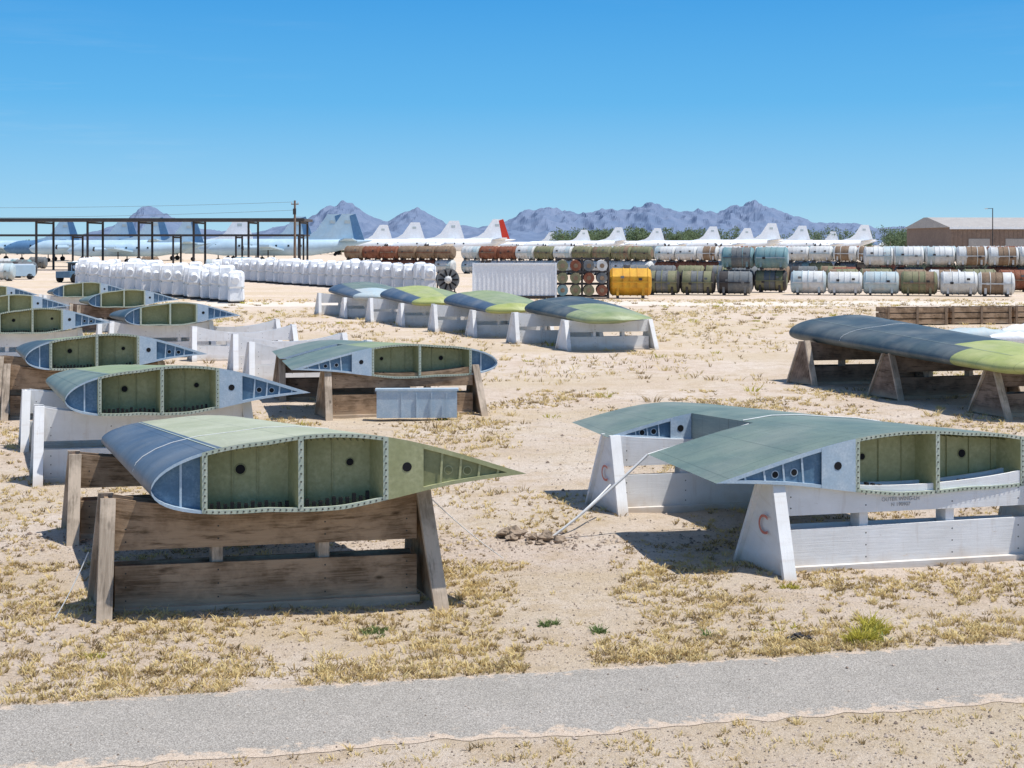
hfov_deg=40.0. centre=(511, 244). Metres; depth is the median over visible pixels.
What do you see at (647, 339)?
white trestle
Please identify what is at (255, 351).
white trestle
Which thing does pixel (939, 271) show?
engine shipping container
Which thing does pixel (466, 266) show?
engine shipping container
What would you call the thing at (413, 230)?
parked airplane
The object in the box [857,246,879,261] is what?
engine shipping container
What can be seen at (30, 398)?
white trestle
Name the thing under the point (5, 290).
aircraft wing panel
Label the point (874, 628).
rabbitbrush shrub
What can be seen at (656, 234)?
parked airplane
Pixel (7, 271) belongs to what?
engine shipping container
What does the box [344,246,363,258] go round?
engine shipping container
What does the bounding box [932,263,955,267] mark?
engine shipping container
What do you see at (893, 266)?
engine shipping container
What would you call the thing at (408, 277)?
wrapped aircraft engine
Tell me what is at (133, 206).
power lines
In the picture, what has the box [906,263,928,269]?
engine shipping container
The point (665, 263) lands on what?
engine shipping container
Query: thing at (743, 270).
engine shipping container
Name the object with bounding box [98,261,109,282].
wrapped aircraft engine
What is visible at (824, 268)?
engine shipping container
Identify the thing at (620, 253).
engine shipping container
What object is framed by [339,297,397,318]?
white trestle
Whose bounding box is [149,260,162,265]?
wrapped aircraft engine
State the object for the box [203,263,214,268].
wrapped aircraft engine
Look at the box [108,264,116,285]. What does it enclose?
wrapped aircraft engine
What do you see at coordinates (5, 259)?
engine shipping container
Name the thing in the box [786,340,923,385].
wooden trestle
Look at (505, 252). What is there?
engine shipping container
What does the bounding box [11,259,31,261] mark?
engine shipping container
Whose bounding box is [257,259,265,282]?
wrapped aircraft engine
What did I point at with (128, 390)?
aircraft wing panel
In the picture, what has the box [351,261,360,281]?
wrapped aircraft engine
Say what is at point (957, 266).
engine shipping container
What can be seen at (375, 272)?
wrapped aircraft engine
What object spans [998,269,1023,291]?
engine shipping container
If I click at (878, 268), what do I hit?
engine shipping container
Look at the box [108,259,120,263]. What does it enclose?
wrapped aircraft engine
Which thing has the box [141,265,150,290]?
wrapped aircraft engine
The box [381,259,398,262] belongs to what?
engine shipping container
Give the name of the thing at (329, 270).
wrapped aircraft engine
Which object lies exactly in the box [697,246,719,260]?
engine shipping container
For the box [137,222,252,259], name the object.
parked airplane
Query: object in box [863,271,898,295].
engine shipping container
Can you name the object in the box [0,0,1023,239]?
sky
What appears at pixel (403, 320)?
white trestle
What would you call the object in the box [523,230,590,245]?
parked airplane
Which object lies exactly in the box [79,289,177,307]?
aircraft wing panel
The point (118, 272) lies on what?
wrapped aircraft engine
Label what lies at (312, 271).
wrapped aircraft engine
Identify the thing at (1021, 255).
engine shipping container
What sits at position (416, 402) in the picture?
metal cover panel
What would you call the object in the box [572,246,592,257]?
engine shipping container
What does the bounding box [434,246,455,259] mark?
engine shipping container
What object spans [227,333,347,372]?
white trestle
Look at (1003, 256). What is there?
engine shipping container
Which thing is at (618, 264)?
engine shipping container
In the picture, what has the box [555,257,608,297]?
storage rack
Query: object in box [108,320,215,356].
white trestle
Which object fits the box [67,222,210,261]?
parked airplane
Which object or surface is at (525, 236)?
hills
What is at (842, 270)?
engine shipping container
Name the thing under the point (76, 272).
wrapped aircraft engine
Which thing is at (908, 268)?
engine shipping container
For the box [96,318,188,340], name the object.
white trestle
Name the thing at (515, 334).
white trestle
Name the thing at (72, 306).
wooden trestle
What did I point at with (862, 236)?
parked airplane
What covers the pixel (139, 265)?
wrapped aircraft engine
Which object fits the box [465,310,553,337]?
white trestle
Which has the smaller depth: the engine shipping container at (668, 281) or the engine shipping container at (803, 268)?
the engine shipping container at (668, 281)
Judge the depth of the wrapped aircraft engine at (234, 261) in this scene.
137.03 m
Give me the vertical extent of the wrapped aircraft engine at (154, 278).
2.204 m
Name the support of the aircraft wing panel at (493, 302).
on the white trestle at (474, 329)
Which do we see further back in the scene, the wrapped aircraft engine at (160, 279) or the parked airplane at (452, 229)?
the parked airplane at (452, 229)
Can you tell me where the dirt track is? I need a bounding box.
[157,301,1023,306]
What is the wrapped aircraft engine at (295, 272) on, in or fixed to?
on the ground at (540, 433)
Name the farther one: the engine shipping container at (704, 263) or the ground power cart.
the engine shipping container at (704, 263)
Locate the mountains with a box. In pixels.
[78,200,906,238]
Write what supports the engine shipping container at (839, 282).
on the ground at (540, 433)
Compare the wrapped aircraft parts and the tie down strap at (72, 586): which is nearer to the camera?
the tie down strap at (72, 586)
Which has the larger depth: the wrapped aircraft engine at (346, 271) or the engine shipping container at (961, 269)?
the engine shipping container at (961, 269)
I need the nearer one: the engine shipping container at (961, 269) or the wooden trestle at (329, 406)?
the wooden trestle at (329, 406)
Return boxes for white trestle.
[0,328,82,356]
[0,347,16,351]
[18,389,102,452]
[30,401,252,486]
[43,295,86,309]
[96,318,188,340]
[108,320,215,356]
[181,319,281,344]
[187,324,297,361]
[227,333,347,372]
[243,340,372,380]
[314,293,363,314]
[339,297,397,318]
[365,298,429,322]
[395,303,467,326]
[427,304,509,331]
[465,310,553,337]
[506,312,603,343]
[555,319,658,350]
[585,434,754,515]
[733,468,1023,580]
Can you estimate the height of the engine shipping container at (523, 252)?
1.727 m
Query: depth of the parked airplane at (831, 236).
752.19 m
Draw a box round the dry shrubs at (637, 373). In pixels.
[29,301,1023,447]
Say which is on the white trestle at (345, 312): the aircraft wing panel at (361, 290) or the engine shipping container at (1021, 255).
the aircraft wing panel at (361, 290)
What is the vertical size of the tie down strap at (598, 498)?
1.333 m
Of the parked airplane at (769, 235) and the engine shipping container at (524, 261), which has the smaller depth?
the engine shipping container at (524, 261)
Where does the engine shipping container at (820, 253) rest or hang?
on the engine shipping container at (818, 265)
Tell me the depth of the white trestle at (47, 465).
20.87 m
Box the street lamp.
[985,208,992,245]
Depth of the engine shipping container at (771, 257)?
103.07 m
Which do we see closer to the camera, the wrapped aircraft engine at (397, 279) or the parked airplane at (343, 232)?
the wrapped aircraft engine at (397, 279)
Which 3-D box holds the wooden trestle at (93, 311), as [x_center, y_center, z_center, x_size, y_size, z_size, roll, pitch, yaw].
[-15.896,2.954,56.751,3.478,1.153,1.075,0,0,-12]
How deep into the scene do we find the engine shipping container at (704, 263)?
155.03 m
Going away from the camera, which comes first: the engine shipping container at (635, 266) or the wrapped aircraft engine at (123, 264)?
the wrapped aircraft engine at (123, 264)
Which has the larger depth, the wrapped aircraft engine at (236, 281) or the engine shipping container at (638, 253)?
the engine shipping container at (638, 253)
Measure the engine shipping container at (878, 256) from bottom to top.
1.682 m
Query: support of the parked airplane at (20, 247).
on the ground at (540, 433)
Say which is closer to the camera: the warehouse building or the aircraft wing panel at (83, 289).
the aircraft wing panel at (83, 289)
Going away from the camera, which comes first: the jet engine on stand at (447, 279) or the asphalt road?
the asphalt road
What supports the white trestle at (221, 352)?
on the ground at (540, 433)
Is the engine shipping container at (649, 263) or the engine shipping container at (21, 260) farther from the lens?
the engine shipping container at (21, 260)
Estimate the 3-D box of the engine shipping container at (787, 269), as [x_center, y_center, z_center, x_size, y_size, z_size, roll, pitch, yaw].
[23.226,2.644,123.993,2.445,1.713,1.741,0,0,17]
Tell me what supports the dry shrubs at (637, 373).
on the ground at (540, 433)
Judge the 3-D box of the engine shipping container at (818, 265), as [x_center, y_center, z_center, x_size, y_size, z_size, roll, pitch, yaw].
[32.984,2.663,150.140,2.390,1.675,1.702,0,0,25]
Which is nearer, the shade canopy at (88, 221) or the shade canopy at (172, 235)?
the shade canopy at (88, 221)
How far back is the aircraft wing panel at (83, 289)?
67.40 m
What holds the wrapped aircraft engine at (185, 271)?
on the ground at (540, 433)
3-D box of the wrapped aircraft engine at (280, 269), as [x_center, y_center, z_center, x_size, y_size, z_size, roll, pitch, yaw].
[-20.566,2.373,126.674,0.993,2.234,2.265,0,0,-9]
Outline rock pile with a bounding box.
[496,525,566,544]
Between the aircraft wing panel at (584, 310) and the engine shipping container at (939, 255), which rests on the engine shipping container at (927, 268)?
the engine shipping container at (939, 255)
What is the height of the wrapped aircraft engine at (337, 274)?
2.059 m
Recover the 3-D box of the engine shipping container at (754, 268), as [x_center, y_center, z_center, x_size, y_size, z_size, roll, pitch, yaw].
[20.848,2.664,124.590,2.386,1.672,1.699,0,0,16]
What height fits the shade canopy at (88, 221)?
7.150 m
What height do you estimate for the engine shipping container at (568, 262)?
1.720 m
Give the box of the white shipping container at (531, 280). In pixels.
[472,263,556,297]
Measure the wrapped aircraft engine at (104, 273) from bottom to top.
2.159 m
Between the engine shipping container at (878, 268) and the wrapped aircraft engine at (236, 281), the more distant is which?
the engine shipping container at (878, 268)
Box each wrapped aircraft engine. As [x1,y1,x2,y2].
[74,263,77,282]
[77,258,90,282]
[85,259,96,281]
[89,260,101,281]
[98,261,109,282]
[101,262,114,284]
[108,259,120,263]
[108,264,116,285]
[115,263,122,287]
[121,262,125,288]
[123,261,135,288]
[128,258,141,261]
[134,261,149,289]
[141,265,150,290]
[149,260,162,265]
[150,263,162,293]
[159,265,161,293]
[160,263,172,295]
[171,263,188,296]
[183,265,195,297]
[187,266,202,298]
[189,261,202,266]
[200,268,209,299]
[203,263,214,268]
[209,265,220,300]
[213,259,221,264]
[218,265,234,301]
[222,257,231,264]
[228,269,244,302]
[231,258,240,269]
[237,260,241,270]
[242,257,251,281]
[250,258,259,281]
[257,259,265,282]
[265,257,275,282]
[273,259,278,283]
[278,259,284,283]
[283,259,292,283]
[291,260,301,284]
[299,260,309,284]
[301,262,308,285]
[308,260,318,285]
[317,261,325,286]
[326,260,335,286]
[332,262,341,285]
[342,260,350,283]
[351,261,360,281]
[359,260,372,281]
[370,261,381,283]
[380,262,391,285]
[391,262,403,287]
[403,263,413,286]
[413,262,424,285]
[421,263,435,287]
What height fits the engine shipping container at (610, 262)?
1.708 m
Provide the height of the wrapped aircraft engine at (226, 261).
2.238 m
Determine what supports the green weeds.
on the ground at (540, 433)
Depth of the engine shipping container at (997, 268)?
115.99 m
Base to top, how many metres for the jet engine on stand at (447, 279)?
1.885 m
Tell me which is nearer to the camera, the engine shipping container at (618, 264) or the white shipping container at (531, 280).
the white shipping container at (531, 280)
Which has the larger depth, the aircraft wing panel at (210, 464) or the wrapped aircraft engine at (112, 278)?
the wrapped aircraft engine at (112, 278)
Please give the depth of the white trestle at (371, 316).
63.71 m
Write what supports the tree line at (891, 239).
on the ground at (540, 433)
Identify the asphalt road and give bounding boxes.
[0,641,1023,767]
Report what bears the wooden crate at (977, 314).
on the ground at (540, 433)
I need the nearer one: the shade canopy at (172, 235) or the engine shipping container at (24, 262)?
the engine shipping container at (24, 262)
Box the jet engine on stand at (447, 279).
[436,268,458,292]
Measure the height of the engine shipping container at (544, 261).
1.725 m
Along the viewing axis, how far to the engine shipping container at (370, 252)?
176.04 m
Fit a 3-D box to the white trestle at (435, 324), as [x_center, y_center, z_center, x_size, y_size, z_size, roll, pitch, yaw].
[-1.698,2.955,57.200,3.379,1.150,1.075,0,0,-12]
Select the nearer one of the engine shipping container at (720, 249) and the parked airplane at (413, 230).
the engine shipping container at (720, 249)
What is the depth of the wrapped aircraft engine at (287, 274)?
124.14 m
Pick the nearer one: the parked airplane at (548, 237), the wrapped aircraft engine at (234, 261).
the wrapped aircraft engine at (234, 261)
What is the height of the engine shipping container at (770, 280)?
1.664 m
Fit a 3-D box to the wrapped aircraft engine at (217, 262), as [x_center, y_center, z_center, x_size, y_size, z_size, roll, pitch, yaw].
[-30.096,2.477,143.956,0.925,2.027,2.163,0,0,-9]
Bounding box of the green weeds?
[77,582,801,659]
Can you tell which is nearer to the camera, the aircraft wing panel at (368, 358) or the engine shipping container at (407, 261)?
the aircraft wing panel at (368, 358)
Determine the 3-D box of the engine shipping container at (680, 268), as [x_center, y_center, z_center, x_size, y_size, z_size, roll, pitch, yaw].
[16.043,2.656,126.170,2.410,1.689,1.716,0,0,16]
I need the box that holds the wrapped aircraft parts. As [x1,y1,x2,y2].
[950,324,1023,342]
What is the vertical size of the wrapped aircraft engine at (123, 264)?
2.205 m
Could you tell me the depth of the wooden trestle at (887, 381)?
32.27 m
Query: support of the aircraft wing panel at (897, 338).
on the wooden trestle at (804, 369)
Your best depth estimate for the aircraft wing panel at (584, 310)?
47.65 m
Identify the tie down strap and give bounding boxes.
[55,552,88,617]
[432,499,502,557]
[552,414,877,535]
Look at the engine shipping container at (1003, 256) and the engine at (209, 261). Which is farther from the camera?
the engine at (209, 261)
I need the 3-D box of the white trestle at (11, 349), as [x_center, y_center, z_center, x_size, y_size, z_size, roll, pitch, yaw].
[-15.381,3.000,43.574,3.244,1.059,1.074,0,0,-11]
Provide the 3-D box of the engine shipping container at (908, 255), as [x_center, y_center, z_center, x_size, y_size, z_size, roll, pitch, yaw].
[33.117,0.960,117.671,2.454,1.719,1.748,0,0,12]
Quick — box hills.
[79,226,882,245]
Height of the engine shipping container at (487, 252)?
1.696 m
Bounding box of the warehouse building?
[904,217,1023,261]
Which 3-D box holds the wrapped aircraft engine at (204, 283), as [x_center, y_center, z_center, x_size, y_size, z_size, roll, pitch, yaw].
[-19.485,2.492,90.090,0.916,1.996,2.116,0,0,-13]
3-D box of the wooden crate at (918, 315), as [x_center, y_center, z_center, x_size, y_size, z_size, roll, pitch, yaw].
[17.602,3.100,61.975,2.810,0.850,1.300,0,0,-6]
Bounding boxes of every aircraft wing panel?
[0,286,36,295]
[0,294,69,312]
[0,308,110,333]
[16,333,205,370]
[46,365,309,415]
[47,282,124,296]
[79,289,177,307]
[101,415,525,513]
[109,302,240,325]
[272,340,496,378]
[328,282,394,299]
[380,286,455,305]
[444,290,532,313]
[524,296,650,323]
[572,402,1023,495]
[789,315,1023,373]
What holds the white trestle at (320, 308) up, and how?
on the ground at (540, 433)
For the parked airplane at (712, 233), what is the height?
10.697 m
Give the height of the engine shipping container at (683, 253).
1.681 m
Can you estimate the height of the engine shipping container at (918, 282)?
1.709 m
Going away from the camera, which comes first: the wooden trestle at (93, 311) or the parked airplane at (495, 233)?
the wooden trestle at (93, 311)
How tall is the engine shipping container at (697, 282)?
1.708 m
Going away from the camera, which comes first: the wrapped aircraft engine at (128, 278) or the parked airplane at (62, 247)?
the wrapped aircraft engine at (128, 278)
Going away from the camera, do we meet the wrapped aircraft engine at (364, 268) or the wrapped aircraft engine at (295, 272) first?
the wrapped aircraft engine at (364, 268)
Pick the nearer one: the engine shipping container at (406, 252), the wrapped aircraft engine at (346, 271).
the wrapped aircraft engine at (346, 271)
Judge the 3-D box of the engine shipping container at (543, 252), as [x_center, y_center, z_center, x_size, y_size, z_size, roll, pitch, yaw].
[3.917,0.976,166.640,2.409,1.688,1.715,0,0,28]
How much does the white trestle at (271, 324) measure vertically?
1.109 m
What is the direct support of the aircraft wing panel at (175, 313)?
on the white trestle at (271, 324)
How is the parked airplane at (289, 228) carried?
on the ground at (540, 433)
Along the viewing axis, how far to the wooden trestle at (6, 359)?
31.73 m
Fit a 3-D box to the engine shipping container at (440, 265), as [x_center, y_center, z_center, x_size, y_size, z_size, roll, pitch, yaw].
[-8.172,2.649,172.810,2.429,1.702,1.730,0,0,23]
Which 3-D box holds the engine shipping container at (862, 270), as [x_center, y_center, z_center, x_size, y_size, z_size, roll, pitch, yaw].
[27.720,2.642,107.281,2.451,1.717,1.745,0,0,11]
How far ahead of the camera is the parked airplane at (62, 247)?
287.99 m
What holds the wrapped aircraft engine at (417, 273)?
on the ground at (540, 433)
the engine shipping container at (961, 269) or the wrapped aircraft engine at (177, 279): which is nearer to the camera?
the wrapped aircraft engine at (177, 279)
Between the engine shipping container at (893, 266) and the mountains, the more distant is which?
the mountains
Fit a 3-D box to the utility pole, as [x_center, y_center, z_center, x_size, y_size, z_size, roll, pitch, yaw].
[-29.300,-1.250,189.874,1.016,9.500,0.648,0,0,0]
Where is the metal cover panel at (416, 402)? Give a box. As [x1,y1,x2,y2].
[375,388,458,417]
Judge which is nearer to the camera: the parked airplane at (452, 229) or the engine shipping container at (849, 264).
the engine shipping container at (849, 264)
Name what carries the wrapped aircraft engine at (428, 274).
on the ground at (540, 433)
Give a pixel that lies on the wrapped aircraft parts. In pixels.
(1014, 333)
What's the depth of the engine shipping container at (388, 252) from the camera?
174.97 m
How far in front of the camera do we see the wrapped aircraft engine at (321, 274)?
117.72 m
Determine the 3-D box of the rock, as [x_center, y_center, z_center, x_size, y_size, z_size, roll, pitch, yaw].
[2.552,3.489,12.502,0.200,0.082,0.180,0,0,42]
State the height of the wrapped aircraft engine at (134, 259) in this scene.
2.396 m
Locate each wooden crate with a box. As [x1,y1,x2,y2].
[876,306,947,324]
[939,306,1011,324]
[1003,305,1023,323]
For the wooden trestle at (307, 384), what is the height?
1.027 m
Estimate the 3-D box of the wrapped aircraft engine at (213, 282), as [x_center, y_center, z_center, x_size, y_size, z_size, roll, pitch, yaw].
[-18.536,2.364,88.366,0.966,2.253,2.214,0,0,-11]
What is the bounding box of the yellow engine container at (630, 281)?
[609,268,651,298]
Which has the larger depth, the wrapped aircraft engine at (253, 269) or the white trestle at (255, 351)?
the wrapped aircraft engine at (253, 269)
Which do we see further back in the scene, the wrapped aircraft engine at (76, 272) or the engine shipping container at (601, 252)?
the engine shipping container at (601, 252)
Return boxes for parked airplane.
[0,222,78,258]
[3,222,136,260]
[29,217,169,261]
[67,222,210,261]
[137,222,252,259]
[182,217,311,260]
[198,214,340,258]
[208,214,371,259]
[333,222,424,255]
[335,225,391,254]
[356,221,463,246]
[391,219,515,250]
[500,232,554,246]
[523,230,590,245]
[547,227,629,246]
[617,228,663,245]
[639,226,720,246]
[686,223,785,246]
[734,228,753,239]
[771,226,812,245]
[786,225,876,245]
[825,231,837,239]
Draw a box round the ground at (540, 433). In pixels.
[0,251,1023,767]
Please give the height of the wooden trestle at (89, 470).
1.052 m
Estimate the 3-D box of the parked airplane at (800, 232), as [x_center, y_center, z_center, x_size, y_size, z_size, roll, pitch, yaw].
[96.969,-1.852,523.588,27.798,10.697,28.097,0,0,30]
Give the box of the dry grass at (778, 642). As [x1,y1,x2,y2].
[0,298,1023,767]
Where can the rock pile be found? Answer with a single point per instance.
(514, 533)
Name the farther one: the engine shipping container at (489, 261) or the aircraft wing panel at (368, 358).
the engine shipping container at (489, 261)
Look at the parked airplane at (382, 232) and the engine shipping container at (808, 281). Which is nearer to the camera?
the engine shipping container at (808, 281)
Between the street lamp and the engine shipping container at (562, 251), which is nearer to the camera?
the engine shipping container at (562, 251)
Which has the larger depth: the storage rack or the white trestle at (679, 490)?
the storage rack
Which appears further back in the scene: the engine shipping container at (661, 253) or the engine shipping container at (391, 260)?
the engine shipping container at (391, 260)
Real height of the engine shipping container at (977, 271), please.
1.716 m
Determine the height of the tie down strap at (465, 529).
0.978 m
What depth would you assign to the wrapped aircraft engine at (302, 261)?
122.21 m
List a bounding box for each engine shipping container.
[0,258,17,260]
[0,263,15,280]
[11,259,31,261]
[13,261,37,277]
[29,257,47,268]
[141,256,158,259]
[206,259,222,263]
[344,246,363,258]
[362,246,380,258]
[380,246,398,259]
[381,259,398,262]
[398,246,416,259]
[398,259,417,263]
[416,246,435,259]
[417,259,435,264]
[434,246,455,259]
[435,260,455,272]
[461,246,480,259]
[461,260,480,273]
[479,246,498,259]
[480,260,498,262]
[497,246,516,259]
[498,260,516,262]
[515,246,535,259]
[517,260,534,262]
[534,246,553,259]
[534,260,553,262]
[553,246,572,257]
[553,260,572,274]
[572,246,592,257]
[591,246,611,260]
[593,260,611,274]
[611,246,631,260]
[611,260,631,268]
[622,265,648,268]
[631,246,653,260]
[631,261,653,266]
[649,265,675,270]
[650,270,679,294]
[654,246,675,260]
[655,261,675,265]
[675,246,696,260]
[675,261,697,269]
[677,265,704,274]
[680,270,715,294]
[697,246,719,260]
[697,261,718,267]
[704,265,731,282]
[717,271,752,295]
[719,246,740,259]
[721,247,754,269]
[723,269,753,289]
[734,266,759,273]
[754,247,788,269]
[754,270,787,292]
[763,266,789,282]
[787,246,809,261]
[788,262,809,267]
[790,266,817,277]
[790,270,826,294]
[809,246,832,261]
[810,262,832,270]
[819,266,845,271]
[826,268,857,275]
[827,271,862,295]
[833,246,857,261]
[833,266,860,271]
[834,262,856,266]
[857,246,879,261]
[857,262,880,268]
[860,268,891,275]
[863,247,893,266]
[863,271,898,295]
[864,267,892,271]
[881,263,905,271]
[893,246,923,266]
[894,267,922,270]
[894,269,925,290]
[900,271,937,295]
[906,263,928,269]
[924,246,954,266]
[925,266,954,271]
[929,269,960,289]
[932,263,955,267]
[940,271,977,296]
[955,246,986,266]
[955,264,977,269]
[957,267,985,271]
[962,269,995,275]
[977,272,1014,296]
[987,247,1018,266]
[987,266,1017,271]
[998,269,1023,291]
[1018,246,1023,266]
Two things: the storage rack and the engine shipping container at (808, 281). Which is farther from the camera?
the engine shipping container at (808, 281)
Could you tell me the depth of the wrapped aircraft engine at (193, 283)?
90.94 m
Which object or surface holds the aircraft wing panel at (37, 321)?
on the white trestle at (7, 341)
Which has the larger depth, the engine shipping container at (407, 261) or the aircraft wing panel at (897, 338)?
the engine shipping container at (407, 261)
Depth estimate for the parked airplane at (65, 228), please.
316.29 m
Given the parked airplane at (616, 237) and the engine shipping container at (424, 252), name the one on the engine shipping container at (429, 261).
the engine shipping container at (424, 252)
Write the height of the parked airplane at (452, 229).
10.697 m
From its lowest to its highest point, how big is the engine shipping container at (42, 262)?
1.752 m
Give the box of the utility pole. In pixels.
[291,200,298,257]
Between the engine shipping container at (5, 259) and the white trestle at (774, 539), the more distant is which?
the engine shipping container at (5, 259)
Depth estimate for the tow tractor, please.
130.57 m
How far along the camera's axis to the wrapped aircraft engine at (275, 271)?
127.34 m
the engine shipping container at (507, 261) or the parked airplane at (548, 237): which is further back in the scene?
the parked airplane at (548, 237)
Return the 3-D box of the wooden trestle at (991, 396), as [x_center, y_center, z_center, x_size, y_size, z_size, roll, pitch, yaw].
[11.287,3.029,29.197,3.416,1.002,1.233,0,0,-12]
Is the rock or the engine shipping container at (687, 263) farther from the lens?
the engine shipping container at (687, 263)
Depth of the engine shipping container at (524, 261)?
167.42 m
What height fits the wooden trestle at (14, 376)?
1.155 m
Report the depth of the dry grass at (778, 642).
13.12 m
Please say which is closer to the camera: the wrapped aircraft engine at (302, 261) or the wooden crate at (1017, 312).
the wooden crate at (1017, 312)
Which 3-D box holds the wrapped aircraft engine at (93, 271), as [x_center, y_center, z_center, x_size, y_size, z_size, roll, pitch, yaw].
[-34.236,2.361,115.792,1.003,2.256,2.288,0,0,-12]
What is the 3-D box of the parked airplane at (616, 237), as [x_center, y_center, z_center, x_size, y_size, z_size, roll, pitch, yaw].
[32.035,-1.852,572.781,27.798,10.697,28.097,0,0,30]
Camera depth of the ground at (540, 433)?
15.07 m
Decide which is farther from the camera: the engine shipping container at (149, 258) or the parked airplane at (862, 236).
the parked airplane at (862, 236)
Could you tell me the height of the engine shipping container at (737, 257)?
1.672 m
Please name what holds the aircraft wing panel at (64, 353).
on the wooden trestle at (14, 376)
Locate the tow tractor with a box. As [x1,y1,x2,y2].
[56,262,77,282]
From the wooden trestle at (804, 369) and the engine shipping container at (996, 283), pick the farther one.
the engine shipping container at (996, 283)
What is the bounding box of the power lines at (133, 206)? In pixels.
[0,202,287,217]
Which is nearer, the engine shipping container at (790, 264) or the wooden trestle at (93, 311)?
the wooden trestle at (93, 311)
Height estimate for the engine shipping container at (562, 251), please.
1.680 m
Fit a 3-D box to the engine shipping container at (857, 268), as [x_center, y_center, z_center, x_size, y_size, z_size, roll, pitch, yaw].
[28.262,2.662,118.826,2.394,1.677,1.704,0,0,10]
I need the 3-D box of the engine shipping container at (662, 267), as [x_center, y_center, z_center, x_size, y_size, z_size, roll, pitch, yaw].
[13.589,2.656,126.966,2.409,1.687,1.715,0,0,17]
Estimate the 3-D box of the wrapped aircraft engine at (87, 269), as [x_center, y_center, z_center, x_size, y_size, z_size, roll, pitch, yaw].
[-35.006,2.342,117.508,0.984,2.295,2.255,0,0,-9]
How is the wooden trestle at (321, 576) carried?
on the ground at (540, 433)
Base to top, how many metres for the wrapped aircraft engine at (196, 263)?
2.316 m
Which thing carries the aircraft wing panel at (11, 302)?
on the wooden trestle
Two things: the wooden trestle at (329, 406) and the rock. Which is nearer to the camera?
the rock
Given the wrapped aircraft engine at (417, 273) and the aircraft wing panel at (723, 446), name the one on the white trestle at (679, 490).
the aircraft wing panel at (723, 446)
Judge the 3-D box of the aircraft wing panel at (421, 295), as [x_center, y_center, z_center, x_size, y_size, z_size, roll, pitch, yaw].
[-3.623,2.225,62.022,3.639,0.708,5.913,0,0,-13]
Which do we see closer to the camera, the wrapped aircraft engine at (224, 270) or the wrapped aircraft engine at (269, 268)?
the wrapped aircraft engine at (224, 270)
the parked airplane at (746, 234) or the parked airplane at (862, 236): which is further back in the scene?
the parked airplane at (746, 234)
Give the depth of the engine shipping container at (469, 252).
170.88 m
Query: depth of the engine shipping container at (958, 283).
95.42 m
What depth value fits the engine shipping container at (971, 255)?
116.10 m
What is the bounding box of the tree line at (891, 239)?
[0,225,906,254]
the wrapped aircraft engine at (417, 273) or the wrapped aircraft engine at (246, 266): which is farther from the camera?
the wrapped aircraft engine at (246, 266)
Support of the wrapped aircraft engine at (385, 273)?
on the ground at (540, 433)
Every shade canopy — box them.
[0,218,312,269]
[0,234,309,263]
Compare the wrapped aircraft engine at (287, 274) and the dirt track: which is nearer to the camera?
the dirt track
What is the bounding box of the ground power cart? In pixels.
[15,264,35,278]
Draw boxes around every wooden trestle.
[0,355,52,398]
[0,360,164,420]
[61,450,152,545]
[69,303,118,319]
[74,304,153,331]
[87,489,448,623]
[272,356,415,401]
[314,365,488,420]
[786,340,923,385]
[867,353,1023,400]
[967,370,1023,419]
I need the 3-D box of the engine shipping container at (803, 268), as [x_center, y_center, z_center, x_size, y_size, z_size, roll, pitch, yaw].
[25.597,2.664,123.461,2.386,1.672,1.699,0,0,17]
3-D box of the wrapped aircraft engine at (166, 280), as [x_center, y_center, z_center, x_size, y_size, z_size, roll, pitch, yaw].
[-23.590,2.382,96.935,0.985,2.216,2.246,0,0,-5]
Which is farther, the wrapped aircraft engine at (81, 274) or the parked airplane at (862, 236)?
the parked airplane at (862, 236)
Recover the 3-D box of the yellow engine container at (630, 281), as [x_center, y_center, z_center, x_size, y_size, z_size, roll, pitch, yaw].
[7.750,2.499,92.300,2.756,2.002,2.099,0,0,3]
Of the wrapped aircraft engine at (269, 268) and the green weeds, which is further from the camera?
the wrapped aircraft engine at (269, 268)
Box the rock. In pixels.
[786,632,812,640]
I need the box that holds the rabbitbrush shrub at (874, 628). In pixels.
[834,606,895,645]
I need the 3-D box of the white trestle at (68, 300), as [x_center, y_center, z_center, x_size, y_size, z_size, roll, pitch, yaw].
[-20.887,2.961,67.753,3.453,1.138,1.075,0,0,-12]
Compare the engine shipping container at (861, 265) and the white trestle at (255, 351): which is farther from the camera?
the engine shipping container at (861, 265)
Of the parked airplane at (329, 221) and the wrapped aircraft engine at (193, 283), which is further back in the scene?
the parked airplane at (329, 221)
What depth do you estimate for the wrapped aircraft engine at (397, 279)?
104.90 m
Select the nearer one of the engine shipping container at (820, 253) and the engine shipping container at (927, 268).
the engine shipping container at (927, 268)
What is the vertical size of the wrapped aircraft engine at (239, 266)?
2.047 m
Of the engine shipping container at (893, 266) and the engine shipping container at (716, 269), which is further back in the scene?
the engine shipping container at (893, 266)
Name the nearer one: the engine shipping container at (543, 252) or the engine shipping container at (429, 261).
the engine shipping container at (543, 252)
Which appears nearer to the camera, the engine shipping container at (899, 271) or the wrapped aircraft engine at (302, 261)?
the engine shipping container at (899, 271)
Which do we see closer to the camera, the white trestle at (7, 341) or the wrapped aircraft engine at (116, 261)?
the white trestle at (7, 341)
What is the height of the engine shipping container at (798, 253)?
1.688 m
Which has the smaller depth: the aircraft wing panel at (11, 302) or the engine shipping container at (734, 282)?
the aircraft wing panel at (11, 302)
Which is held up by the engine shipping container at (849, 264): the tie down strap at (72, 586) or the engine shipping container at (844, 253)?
the engine shipping container at (844, 253)
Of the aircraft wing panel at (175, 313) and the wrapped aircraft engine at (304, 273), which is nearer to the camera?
the aircraft wing panel at (175, 313)

